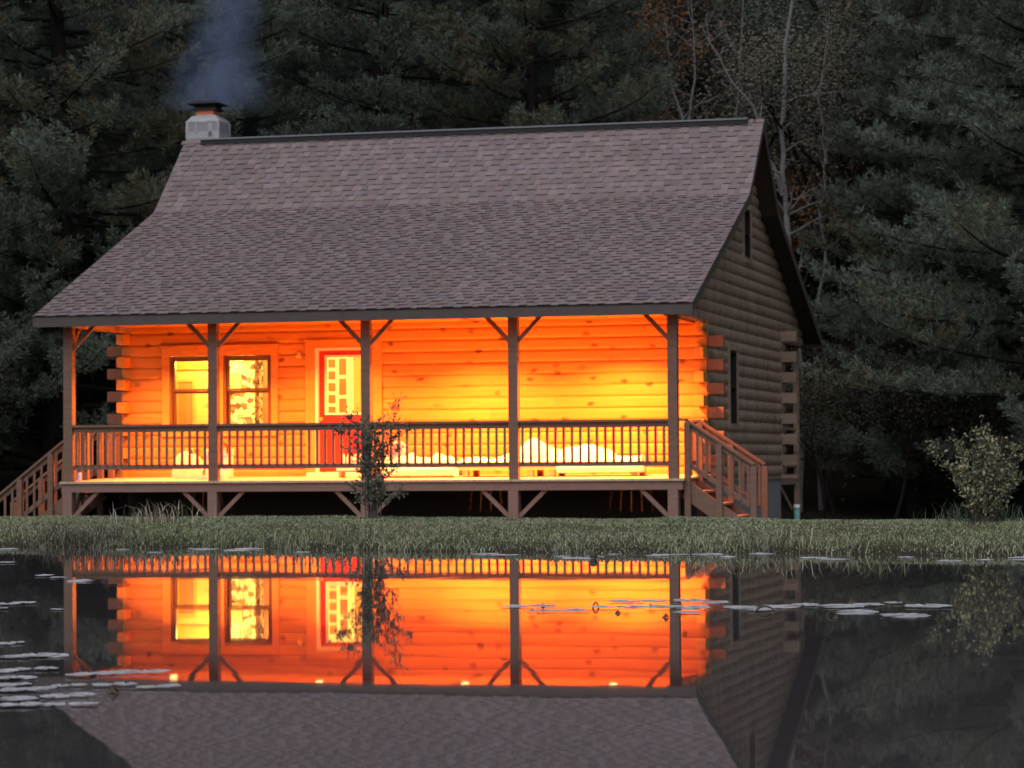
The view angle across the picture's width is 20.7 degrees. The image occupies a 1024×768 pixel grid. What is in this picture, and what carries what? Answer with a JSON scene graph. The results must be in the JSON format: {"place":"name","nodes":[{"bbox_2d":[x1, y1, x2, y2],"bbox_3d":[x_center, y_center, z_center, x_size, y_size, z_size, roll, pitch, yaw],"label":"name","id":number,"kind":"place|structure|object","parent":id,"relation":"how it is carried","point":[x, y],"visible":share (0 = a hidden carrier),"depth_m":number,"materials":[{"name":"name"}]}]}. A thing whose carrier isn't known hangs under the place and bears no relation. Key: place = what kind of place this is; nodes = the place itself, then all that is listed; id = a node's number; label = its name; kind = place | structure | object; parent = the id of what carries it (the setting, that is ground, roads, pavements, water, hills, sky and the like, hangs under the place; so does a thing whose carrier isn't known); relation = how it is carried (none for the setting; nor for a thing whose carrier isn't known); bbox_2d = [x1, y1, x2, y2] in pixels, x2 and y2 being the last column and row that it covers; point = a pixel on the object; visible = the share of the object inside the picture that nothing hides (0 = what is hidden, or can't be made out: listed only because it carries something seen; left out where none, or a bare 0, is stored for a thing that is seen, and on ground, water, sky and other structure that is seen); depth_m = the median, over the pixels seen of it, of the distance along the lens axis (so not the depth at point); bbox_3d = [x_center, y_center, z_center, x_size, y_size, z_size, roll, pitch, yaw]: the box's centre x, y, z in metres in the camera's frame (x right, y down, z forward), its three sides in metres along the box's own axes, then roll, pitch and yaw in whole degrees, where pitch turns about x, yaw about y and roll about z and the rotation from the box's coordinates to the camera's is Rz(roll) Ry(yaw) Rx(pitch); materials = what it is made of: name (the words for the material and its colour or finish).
{"place":"outdoors","nodes":[
{"label":"outdoors","id":0,"kind":"place"},
{"bbox_2d":[262,360,267,422],"bbox_3d":[-4.227,0.410,48.663,0.226,2.480,0.215,-1,-2,15],"label":"curtain","id":1,"kind":"object","parent":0,"point":[265,407],"visible":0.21,"depth_m":48.59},
{"bbox_2d":[0,546,1023,767],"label":"pond water","id":2,"kind":"structure","parent":0,"point":[280,658],"depth_m":8.09,"materials":[{"name":"grey liquid"}]},
{"bbox_2d":[0,687,26,691],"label":"lily pad","id":3,"kind":"object","parent":2,"relation":"on","point":[11,689],"visible":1,"depth_m":7.10,"materials":[{"name":"grey plant"}]},
{"bbox_2d":[1,654,31,657],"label":"lily pad","id":4,"kind":"object","parent":2,"relation":"on","point":[15,656],"visible":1,"depth_m":8.33,"materials":[{"name":"grey plant"}]},
{"bbox_2d":[0,696,38,700],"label":"lily pad","id":5,"kind":"object","parent":2,"relation":"on","point":[19,698],"visible":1,"depth_m":6.83,"materials":[{"name":"grey plant"}]},
{"bbox_2d":[19,702,44,705],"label":"lily pad","id":6,"kind":"object","parent":2,"relation":"on","point":[30,703],"visible":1,"depth_m":6.66,"materials":[{"name":"grey plant"}]},
{"bbox_2d":[21,686,56,690],"bbox_3d":[-1.200,0.772,7.117,0.088,0.004,0.088,0,-1,2],"label":"lily pad","id":7,"kind":"object","parent":2,"relation":"on","point":[34,688],"visible":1,"depth_m":7.12,"materials":[{"name":"grey plant"}]},
{"bbox_2d":[24,652,59,656],"bbox_3d":[-1.411,0.809,8.388,0.121,0.003,0.098,-1,1,-26],"label":"lily pad","id":8,"kind":"object","parent":2,"relation":"on","point":[43,654],"visible":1,"depth_m":8.39,"materials":[{"name":"grey plant"}]},
{"bbox_2d":[40,702,65,705],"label":"lily pad","id":9,"kind":"object","parent":2,"relation":"on","point":[55,703],"visible":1,"depth_m":6.67,"materials":[{"name":"grey plant"}]},
{"bbox_2d":[40,694,70,697],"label":"lily pad","id":10,"kind":"object","parent":2,"relation":"on","point":[57,695],"visible":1,"depth_m":6.91,"materials":[{"name":"grey plant"}]},
{"bbox_2d":[67,692,96,696],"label":"lily pad","id":11,"kind":"object","parent":2,"relation":"on","point":[81,694],"visible":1,"depth_m":6.94,"materials":[{"name":"grey plant"}]},
{"bbox_2d":[65,672,98,675],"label":"lily pad","id":12,"kind":"object","parent":2,"relation":"on","point":[80,674],"visible":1,"depth_m":7.58,"materials":[{"name":"grey plant"}]},
{"bbox_2d":[68,702,99,704],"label":"lily pad","id":13,"kind":"object","parent":2,"relation":"on","point":[81,703],"visible":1,"depth_m":6.68,"materials":[{"name":"grey plant"}]},
{"bbox_2d":[111,669,143,673],"bbox_3d":[-1.060,0.788,7.695,0.097,0.004,0.086,-2,3,-38],"label":"lily pad","id":14,"kind":"object","parent":2,"relation":"on","point":[126,671],"visible":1,"depth_m":7.70,"materials":[{"name":"grey plant"}]},
{"bbox_2d":[136,669,170,672],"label":"lily pad","id":15,"kind":"object","parent":2,"relation":"on","point":[155,671],"visible":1,"depth_m":7.69,"materials":[{"name":"grey plant"}]},
{"bbox_2d":[608,599,640,602],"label":"lily pad","id":16,"kind":"object","parent":2,"relation":"on","point":[625,601],"visible":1,"depth_m":11.38,"materials":[{"name":"grey plant"}]},
{"bbox_2d":[643,605,682,607],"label":"lily pad","id":17,"kind":"object","parent":2,"relation":"on","point":[663,606],"visible":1,"depth_m":10.92,"materials":[{"name":"grey plant"}]},
{"bbox_2d":[673,598,707,601],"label":"lily pad","id":18,"kind":"object","parent":2,"relation":"on","point":[692,600],"visible":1,"depth_m":11.39,"materials":[{"name":"grey plant"}]},
{"bbox_2d":[676,605,710,608],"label":"lily pad","id":19,"kind":"object","parent":2,"relation":"on","point":[696,607],"visible":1,"depth_m":10.89,"materials":[{"name":"grey plant"}]},
{"bbox_2d":[723,605,757,608],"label":"lily pad","id":20,"kind":"object","parent":2,"relation":"on","point":[739,607],"visible":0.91,"depth_m":10.86,"materials":[{"name":"grey plant"}]},
{"bbox_2d":[763,605,801,608],"bbox_3d":[1.041,0.863,10.882,0.162,0.004,0.172,-1,0,-22],"label":"lily pad","id":21,"kind":"object","parent":2,"relation":"on","point":[784,606],"visible":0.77,"depth_m":10.88,"materials":[{"name":"grey plant"}]},
{"bbox_2d":[817,604,865,607],"bbox_3d":[1.283,0.861,10.894,0.197,0.004,0.188,-1,0,-19],"label":"lily pad","id":22,"kind":"object","parent":2,"relation":"on","point":[846,605],"visible":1,"depth_m":10.90,"materials":[{"name":"grey plant"}]},
{"bbox_2d":[835,609,878,614],"bbox_3d":[1.288,0.849,10.461,0.166,0.004,0.182,0,1,0],"label":"lily pad","id":23,"kind":"object","parent":2,"relation":"on","point":[857,612],"visible":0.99,"depth_m":10.45,"materials":[{"name":"grey plant"}]},
{"bbox_2d":[880,613,931,617],"bbox_3d":[1.428,0.841,10.200,0.185,0.003,0.198,-1,1,-39],"label":"lily pad","id":24,"kind":"object","parent":2,"relation":"on","point":[907,615],"visible":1,"depth_m":10.20,"materials":[{"name":"grey plant"}]},
{"bbox_2d":[904,604,952,607],"bbox_3d":[1.607,0.856,10.841,0.192,0.003,0.157,0,1,-7],"label":"lily pad","id":25,"kind":"object","parent":2,"relation":"on","point":[928,605],"visible":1,"depth_m":10.84,"materials":[{"name":"grey plant"}]},
{"bbox_2d":[0,0,1023,555],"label":"ground","id":26,"kind":"structure","parent":0,"point":[864,498],"depth_m":20.55,"materials":[{"name":"plant"}]},
{"bbox_2d":[0,367,47,504],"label":"sapling","id":27,"kind":"object","parent":26,"relation":"on","point":[13,425],"visible":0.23,"depth_m":57.66,"materials":[{"name":"green plant"}]},
{"bbox_2d":[0,60,85,454],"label":"pine tree","id":28,"kind":"object","parent":26,"relation":"on","point":[7,356],"visible":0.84,"depth_m":54.07,"materials":[{"name":"green plant"}]},
{"bbox_2d":[0,0,112,384],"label":"forest tree","id":29,"kind":"object","parent":26,"relation":"on","point":[50,100],"depth_m":77.80,"materials":[{"name":"green plant"}]},
{"bbox_2d":[2,322,118,478],"bbox_3d":[-9.223,0.904,60.300,4.255,5.287,4.522,0,-2,-29],"label":"sapling","id":30,"kind":"object","parent":26,"relation":"on","point":[78,398],"visible":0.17,"depth_m":59.66,"materials":[{"name":"green plant"}]},
{"bbox_2d":[8,511,139,536],"bbox_3d":[-3.204,1.023,20.564,1.013,0.222,0.894,0,-2,0],"label":"grass clump","id":31,"kind":"object","parent":26,"relation":"on","point":[54,528],"visible":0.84,"depth_m":20.58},
{"bbox_2d":[50,385,127,516],"bbox_3d":[-8.332,1.628,57.702,2.553,3.172,2.714,1,-2,-44],"label":"sapling","id":32,"kind":"object","parent":26,"relation":"on","point":[121,503],"visible":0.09,"depth_m":57.83,"materials":[{"name":"green plant"}]},
{"bbox_2d":[0,0,178,445],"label":"pine tree","id":33,"kind":"object","parent":26,"relation":"on","point":[24,262],"visible":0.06,"depth_m":62.54,"materials":[{"name":"green plant"}]},
{"bbox_2d":[5,1,201,268],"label":"forest tree","id":34,"kind":"object","parent":26,"relation":"on","point":[85,19],"depth_m":80.77,"materials":[{"name":"green plant"}]},
{"bbox_2d":[9,526,205,548],"bbox_3d":[-3.019,1.112,19.712,1.650,0.261,1.159,1,-2,-31],"label":"grass clump","id":35,"kind":"object","parent":26,"relation":"on","point":[97,540],"visible":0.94,"depth_m":19.73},
{"bbox_2d":[0,0,246,509],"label":"pine tree","id":36,"kind":"object","parent":26,"relation":"on","point":[48,171],"visible":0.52,"depth_m":56.88,"materials":[{"name":"green plant"}]},
{"bbox_2d":[97,501,233,524],"bbox_3d":[-2.733,1.008,22.314,1.015,0.229,0.658,-1,-2,9],"label":"grass clump","id":37,"kind":"object","parent":26,"relation":"on","point":[161,519],"visible":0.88,"depth_m":22.27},
{"bbox_2d":[0,0,334,464],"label":"pine tree","id":38,"kind":"object","parent":26,"relation":"on","point":[265,107],"visible":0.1,"depth_m":61.41,"materials":[{"name":"green plant"}]},
{"bbox_2d":[6,0,333,362],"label":"forest tree","id":39,"kind":"object","parent":26,"relation":"on","point":[226,23],"visible":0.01,"depth_m":75.54,"materials":[{"name":"green plant"}]},
{"bbox_2d":[1,0,365,362],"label":"pine tree","id":40,"kind":"object","parent":26,"relation":"on","point":[132,3],"visible":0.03,"depth_m":70.01,"materials":[{"name":"green plant"}]},
{"bbox_2d":[233,0,363,129],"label":"forest tree","id":41,"kind":"object","parent":26,"relation":"on","point":[307,25],"depth_m":89.00,"materials":[{"name":"green plant"}]},
{"bbox_2d":[222,0,442,132],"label":"forest tree","id":42,"kind":"object","parent":26,"relation":"on","point":[261,48],"visible":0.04,"depth_m":82.58,"materials":[{"name":"green plant"}]},
{"bbox_2d":[245,517,430,549],"bbox_3d":[-1.239,1.030,19.085,1.214,0.254,0.867,0,-2,-18],"label":"grass clump","id":43,"kind":"object","parent":26,"relation":"on","point":[333,536],"visible":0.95,"depth_m":18.94,"materials":[{"name":"plant"}]},
{"bbox_2d":[147,0,567,136],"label":"forest tree","id":44,"kind":"object","parent":26,"relation":"on","point":[354,17],"visible":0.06,"depth_m":75.56,"materials":[{"name":"green plant"}]},
{"bbox_2d":[327,391,411,518],"bbox_3d":[-1.183,0.605,23.274,0.711,1.112,0.418,0,-2,0],"label":"porch shrub","id":45,"kind":"object","parent":26,"relation":"on","point":[371,475],"visible":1,"depth_m":23.28,"materials":[{"name":"green plant"}]},
{"bbox_2d":[279,0,463,133],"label":"forest tree","id":46,"kind":"object","parent":26,"relation":"on","point":[307,6],"visible":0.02,"depth_m":84.09,"materials":[{"name":"green plant"}]},
{"bbox_2d":[231,0,525,136],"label":"pine tree","id":47,"kind":"object","parent":26,"relation":"on","point":[379,91],"visible":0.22,"depth_m":62.28,"materials":[{"name":"green plant"}]},
{"bbox_2d":[0,100,821,518],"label":"log cabin","id":48,"kind":"object","parent":26,"relation":"on","point":[630,288],"visible":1,"depth_m":45.56,"materials":[{"name":"wood"}]},
{"bbox_2d":[176,379,195,423],"bbox_3d":[-5.648,0.783,48.582,0.370,1.743,0.047,-1,-2,15],"label":"inner door","id":49,"kind":"structure","parent":48,"relation":"in","point":[186,403],"depth_m":48.58,"materials":[{"name":"brown wood"}]},
{"bbox_2d":[172,449,205,478],"bbox_3d":[-5.204,1.287,45.432,0.520,0.480,0.320,-1,-2,15],"label":"chair","id":50,"kind":"object","parent":48,"relation":"on","point":[184,473],"visible":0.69,"depth_m":45.30,"materials":[{"name":"white wood"}]},
{"bbox_2d":[170,356,207,423],"bbox_3d":[-5.259,0.149,46.576,0.810,1.207,0.190,-1,-2,15],"label":"window","id":51,"kind":"structure","parent":48,"relation":"in","point":[173,394],"depth_m":46.58,"materials":[{"name":"brown wood"}]},
{"bbox_2d":[195,475,227,478],"bbox_3d":[-4.801,1.489,44.805,0.470,0.060,0.240,-1,-2,15],"label":"floor board","id":52,"kind":"object","parent":48,"relation":"on","point":[206,477],"visible":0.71,"depth_m":44.72,"materials":[{"name":"white paint"}]},
{"bbox_2d":[206,442,233,477],"bbox_3d":[-4.723,1.205,45.298,0.400,0.631,0.320,-1,-2,15],"label":"chair","id":53,"kind":"object","parent":48,"relation":"on","point":[229,472],"visible":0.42,"depth_m":45.14,"materials":[{"name":"white fabric"}]},
{"bbox_2d":[230,355,262,423],"bbox_3d":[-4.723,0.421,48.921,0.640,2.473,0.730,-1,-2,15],"label":"window pane","id":54,"kind":"object","parent":48,"relation":"on","point":[246,407],"visible":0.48,"depth_m":48.71,"materials":[{"name":"clear glass"}]},
{"bbox_2d":[224,355,270,423],"bbox_3d":[-4.335,0.136,46.336,0.820,1.207,0.190,-1,-2,15],"label":"window","id":55,"kind":"structure","parent":48,"relation":"in","point":[227,390],"depth_m":46.32,"materials":[{"name":"brown wood"}]},
{"bbox_2d":[326,357,353,472],"bbox_3d":[-2.999,0.539,48.752,0.460,2.203,0.182,-1,-2,15],"label":"window","id":56,"kind":"structure","parent":48,"relation":"on","point":[340,384],"depth_m":48.68,"materials":[{"name":"glass"}]},
{"bbox_2d":[319,350,360,471],"bbox_3d":[-2.732,0.442,45.856,0.866,1.985,0.135,-1,-2,15],"label":"door","id":57,"kind":"structure","parent":48,"relation":"in","point":[325,417],"depth_m":45.92,"materials":[{"name":"red paint"}]},
{"bbox_2d":[336,468,359,477],"bbox_3d":[-2.525,1.406,44.680,0.480,0.165,0.280,-1,-2,15],"label":"bench","id":58,"kind":"object","parent":48,"relation":"on","point":[341,472],"visible":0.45,"depth_m":44.60,"materials":[{"name":"white paint"}]},
{"bbox_2d":[373,453,461,476],"bbox_3d":[-1.500,1.278,44.417,1.480,0.379,0.779,-1,-2,15],"label":"bench","id":59,"kind":"object","parent":48,"relation":"on","point":[432,472],"visible":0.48,"depth_m":44.06,"materials":[{"name":"white fabric"}]},
{"bbox_2d":[387,441,405,457],"bbox_3d":[-1.806,1.041,44.605,0.300,0.270,0.260,-1,-2,15],"label":"throw pillow","id":60,"kind":"object","parent":59,"relation":"on","point":[403,452],"visible":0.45,"depth_m":44.49,"materials":[{"name":"white fabric"}]},
{"bbox_2d":[456,438,652,476],"bbox_3d":[0.661,1.144,43.969,3.032,0.596,0.885,-1,-2,15],"label":"daybed","id":61,"kind":"object","parent":48,"relation":"on","point":[633,470],"visible":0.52,"depth_m":43.72,"materials":[{"name":"fabric"}]},
{"bbox_2d":[726,344,738,428],"bbox_3d":[3.621,0.050,46.620,0.140,1.400,0.840,-1,-2,15],"label":"side window","id":62,"kind":"structure","parent":48,"relation":"in","point":[733,385],"depth_m":46.88,"materials":[{"name":"black glass"}]},
{"bbox_2d":[741,205,751,264],"bbox_3d":[3.977,-2.577,48.136,0.140,1.010,0.820,-1,-2,15],"label":"gable window","id":63,"kind":"structure","parent":48,"relation":"in","point":[746,221],"depth_m":48.39,"materials":[{"name":"black glass"}]},
{"bbox_2d":[335,1,509,132],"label":"forest tree","id":64,"kind":"object","parent":26,"relation":"on","point":[394,108],"visible":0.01,"depth_m":77.17,"materials":[{"name":"green plant"}]},
{"bbox_2d":[0,514,1023,552],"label":"lawn grass","id":65,"kind":"structure","parent":26,"relation":"on","point":[26,520],"depth_m":20.26,"materials":[{"name":"plant"}]},
{"bbox_2d":[0,528,1023,555],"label":"shore grass","id":66,"kind":"structure","parent":26,"relation":"on","point":[404,543],"depth_m":18.18,"materials":[{"name":"plant"}]},
{"bbox_2d":[390,0,680,130],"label":"pine tree","id":67,"kind":"object","parent":26,"relation":"on","point":[492,44],"visible":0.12,"depth_m":61.69,"materials":[{"name":"green plant"}]},
{"bbox_2d":[407,0,684,130],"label":"pine tree","id":68,"kind":"object","parent":26,"relation":"on","point":[636,61],"visible":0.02,"depth_m":68.56,"materials":[{"name":"green plant"}]},
{"bbox_2d":[507,1,670,123],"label":"forest tree","id":69,"kind":"object","parent":26,"relation":"on","point":[608,34],"visible":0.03,"depth_m":74.02,"materials":[{"name":"green plant"}]},
{"bbox_2d":[492,0,693,123],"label":"forest tree","id":70,"kind":"object","parent":26,"relation":"on","point":[635,32],"depth_m":84.72,"materials":[{"name":"green plant"}]},
{"bbox_2d":[467,0,841,264],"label":"broadleaf tree","id":71,"kind":"object","parent":26,"relation":"on","point":[677,38],"visible":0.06,"depth_m":67.52,"materials":[{"name":"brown plant"}]},
{"bbox_2d":[618,0,745,119],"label":"birch tree","id":72,"kind":"object","parent":26,"relation":"on","point":[667,45],"visible":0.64,"depth_m":64.22,"materials":[{"name":"green plant"}]},
{"bbox_2d":[543,0,820,118],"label":"forest tree","id":73,"kind":"object","parent":26,"relation":"on","point":[692,34],"visible":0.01,"depth_m":90.21,"materials":[{"name":"green plant"}]},
{"bbox_2d":[583,0,835,322],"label":"forest tree","id":74,"kind":"object","parent":26,"relation":"on","point":[701,85],"visible":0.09,"depth_m":75.56,"materials":[{"name":"green plant"}]},
{"bbox_2d":[616,0,850,120],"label":"forest tree","id":75,"kind":"object","parent":26,"relation":"on","point":[710,4],"visible":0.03,"depth_m":82.56,"materials":[{"name":"green plant"}]},
{"bbox_2d":[704,0,785,171],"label":"birch tree","id":76,"kind":"object","parent":26,"relation":"on","point":[736,114],"visible":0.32,"depth_m":65.19,"materials":[{"name":"grey plant"}]},
{"bbox_2d":[653,0,851,278],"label":"forest tree","id":77,"kind":"object","parent":26,"relation":"on","point":[686,97],"depth_m":92.25,"materials":[{"name":"green plant"}]},
{"bbox_2d":[679,522,835,553],"bbox_3d":[1.546,0.955,17.505,1.022,0.218,0.650,-1,-2,19],"label":"grass clump","id":78,"kind":"object","parent":26,"relation":"on","point":[759,542],"visible":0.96,"depth_m":17.51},
{"bbox_2d":[689,0,853,511],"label":"birch tree","id":79,"kind":"object","parent":26,"relation":"on","point":[787,208],"visible":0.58,"depth_m":61.18,"materials":[{"name":"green plant"}]},
{"bbox_2d":[668,0,882,222],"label":"broadleaf tree","id":80,"kind":"object","parent":26,"relation":"on","point":[734,20],"visible":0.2,"depth_m":68.07,"materials":[{"name":"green plant"}]},
{"bbox_2d":[793,504,799,519],"bbox_3d":[4.767,2.286,46.953,0.112,0.540,0.110,0,-2,0],"label":"vent pipe","id":81,"kind":"object","parent":26,"relation":"on","point":[796,507],"visible":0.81,"depth_m":46.92,"materials":[{"name":"teal plastic"}]},
{"bbox_2d":[785,288,851,431],"bbox_3d":[5.377,0.443,62.319,4.975,5.816,4.680,0,-2,-7],"label":"sapling","id":82,"kind":"object","parent":26,"relation":"on","point":[804,351],"visible":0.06,"depth_m":61.70,"materials":[{"name":"green plant"}]},
{"bbox_2d":[633,0,1023,439],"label":"broadleaf tree","id":83,"kind":"object","parent":26,"relation":"on","point":[803,174],"visible":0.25,"depth_m":64.98,"materials":[{"name":"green plant"}]},
{"bbox_2d":[783,309,877,513],"bbox_3d":[6.216,0.669,60.759,4.255,5.287,4.522,-1,-2,15],"label":"sapling","id":84,"kind":"object","parent":26,"relation":"on","point":[831,504],"visible":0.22,"depth_m":60.48,"materials":[{"name":"green plant"}]},
{"bbox_2d":[764,0,901,509],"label":"birch tree","id":85,"kind":"object","parent":26,"relation":"on","point":[820,502],"visible":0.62,"depth_m":61.61,"materials":[{"name":"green plant"}]},
{"bbox_2d":[784,354,897,519],"bbox_3d":[5.962,1.267,56.106,3.166,3.701,2.978,-2,-2,38],"label":"sapling","id":86,"kind":"object","parent":26,"relation":"on","point":[817,465],"visible":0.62,"depth_m":56.24,"materials":[{"name":"green plant"}]},
{"bbox_2d":[697,0,984,422],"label":"forest tree","id":87,"kind":"object","parent":26,"relation":"on","point":[794,96],"visible":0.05,"depth_m":73.98,"materials":[{"name":"green plant"}]},
{"bbox_2d":[799,524,923,553],"bbox_3d":[2.161,0.948,17.253,0.804,0.192,0.557,0,-2,0],"label":"grass clump","id":88,"kind":"object","parent":26,"relation":"on","point":[880,539],"visible":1,"depth_m":17.26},
{"bbox_2d":[718,0,1012,403],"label":"forest tree","id":89,"kind":"object","parent":26,"relation":"on","point":[812,292],"visible":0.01,"depth_m":81.03,"materials":[{"name":"green plant"}]},
{"bbox_2d":[712,0,1023,493],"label":"broadleaf tree","id":90,"kind":"object","parent":26,"relation":"on","point":[884,488],"visible":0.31,"depth_m":62.88,"materials":[{"name":"green plant"}]},
{"bbox_2d":[770,0,1018,469],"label":"broadleaf tree","id":91,"kind":"object","parent":26,"relation":"on","point":[837,261],"visible":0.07,"depth_m":68.50,"materials":[{"name":"green plant"}]},
{"bbox_2d":[784,0,1023,517],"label":"pine tree","id":92,"kind":"object","parent":26,"relation":"on","point":[859,330],"visible":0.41,"depth_m":59.63,"materials":[{"name":"green plant"}]},
{"bbox_2d":[789,0,1023,482],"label":"pine tree","id":93,"kind":"object","parent":26,"relation":"on","point":[947,43],"visible":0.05,"depth_m":65.11,"materials":[{"name":"green plant"}]},
{"bbox_2d":[797,0,1023,468],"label":"pine tree","id":94,"kind":"object","parent":26,"relation":"on","point":[985,89],"visible":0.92,"depth_m":56.16,"materials":[{"name":"green plant"}]},
{"bbox_2d":[802,0,1022,429],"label":"forest tree","id":95,"kind":"object","parent":26,"relation":"on","point":[1011,346],"visible":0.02,"depth_m":76.83,"materials":[{"name":"green plant"}]},
{"bbox_2d":[823,320,1012,517],"bbox_3d":[8.641,0.711,59.285,4.522,5.287,4.255,-1,-2,8],"label":"sapling","id":96,"kind":"object","parent":26,"relation":"on","point":[926,487],"visible":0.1,"depth_m":59.66,"materials":[{"name":"green plant"}]},
{"bbox_2d":[831,330,1011,519],"bbox_3d":[8.318,0.946,56.835,3.617,4.494,3.844,-1,-2,30],"label":"sapling","id":97,"kind":"object","parent":26,"relation":"on","point":[907,451],"visible":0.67,"depth_m":56.61,"materials":[{"name":"green plant"}]},
{"bbox_2d":[902,358,1023,498],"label":"sapling","id":98,"kind":"object","parent":26,"relation":"on","point":[1010,422],"visible":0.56,"depth_m":56.59,"materials":[{"name":"green plant"}]},
{"bbox_2d":[913,501,1023,523],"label":"grass clump","id":99,"kind":"object","parent":26,"relation":"on","point":[957,517],"visible":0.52,"depth_m":20.04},
{"bbox_2d":[924,415,1023,522],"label":"shore shrub","id":100,"kind":"object","parent":26,"relation":"on","point":[983,497],"visible":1,"depth_m":19.76,"materials":[{"name":"green plant"}]},
{"bbox_2d":[933,41,1023,440],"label":"pine tree","id":101,"kind":"object","parent":26,"relation":"on","point":[1015,162],"visible":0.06,"depth_m":60.30,"materials":[{"name":"green plant"}]},
{"bbox_2d":[959,338,1023,518],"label":"sapling","id":102,"kind":"object","parent":26,"relation":"on","point":[1022,495],"visible":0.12,"depth_m":58.92,"materials":[{"name":"green plant"}]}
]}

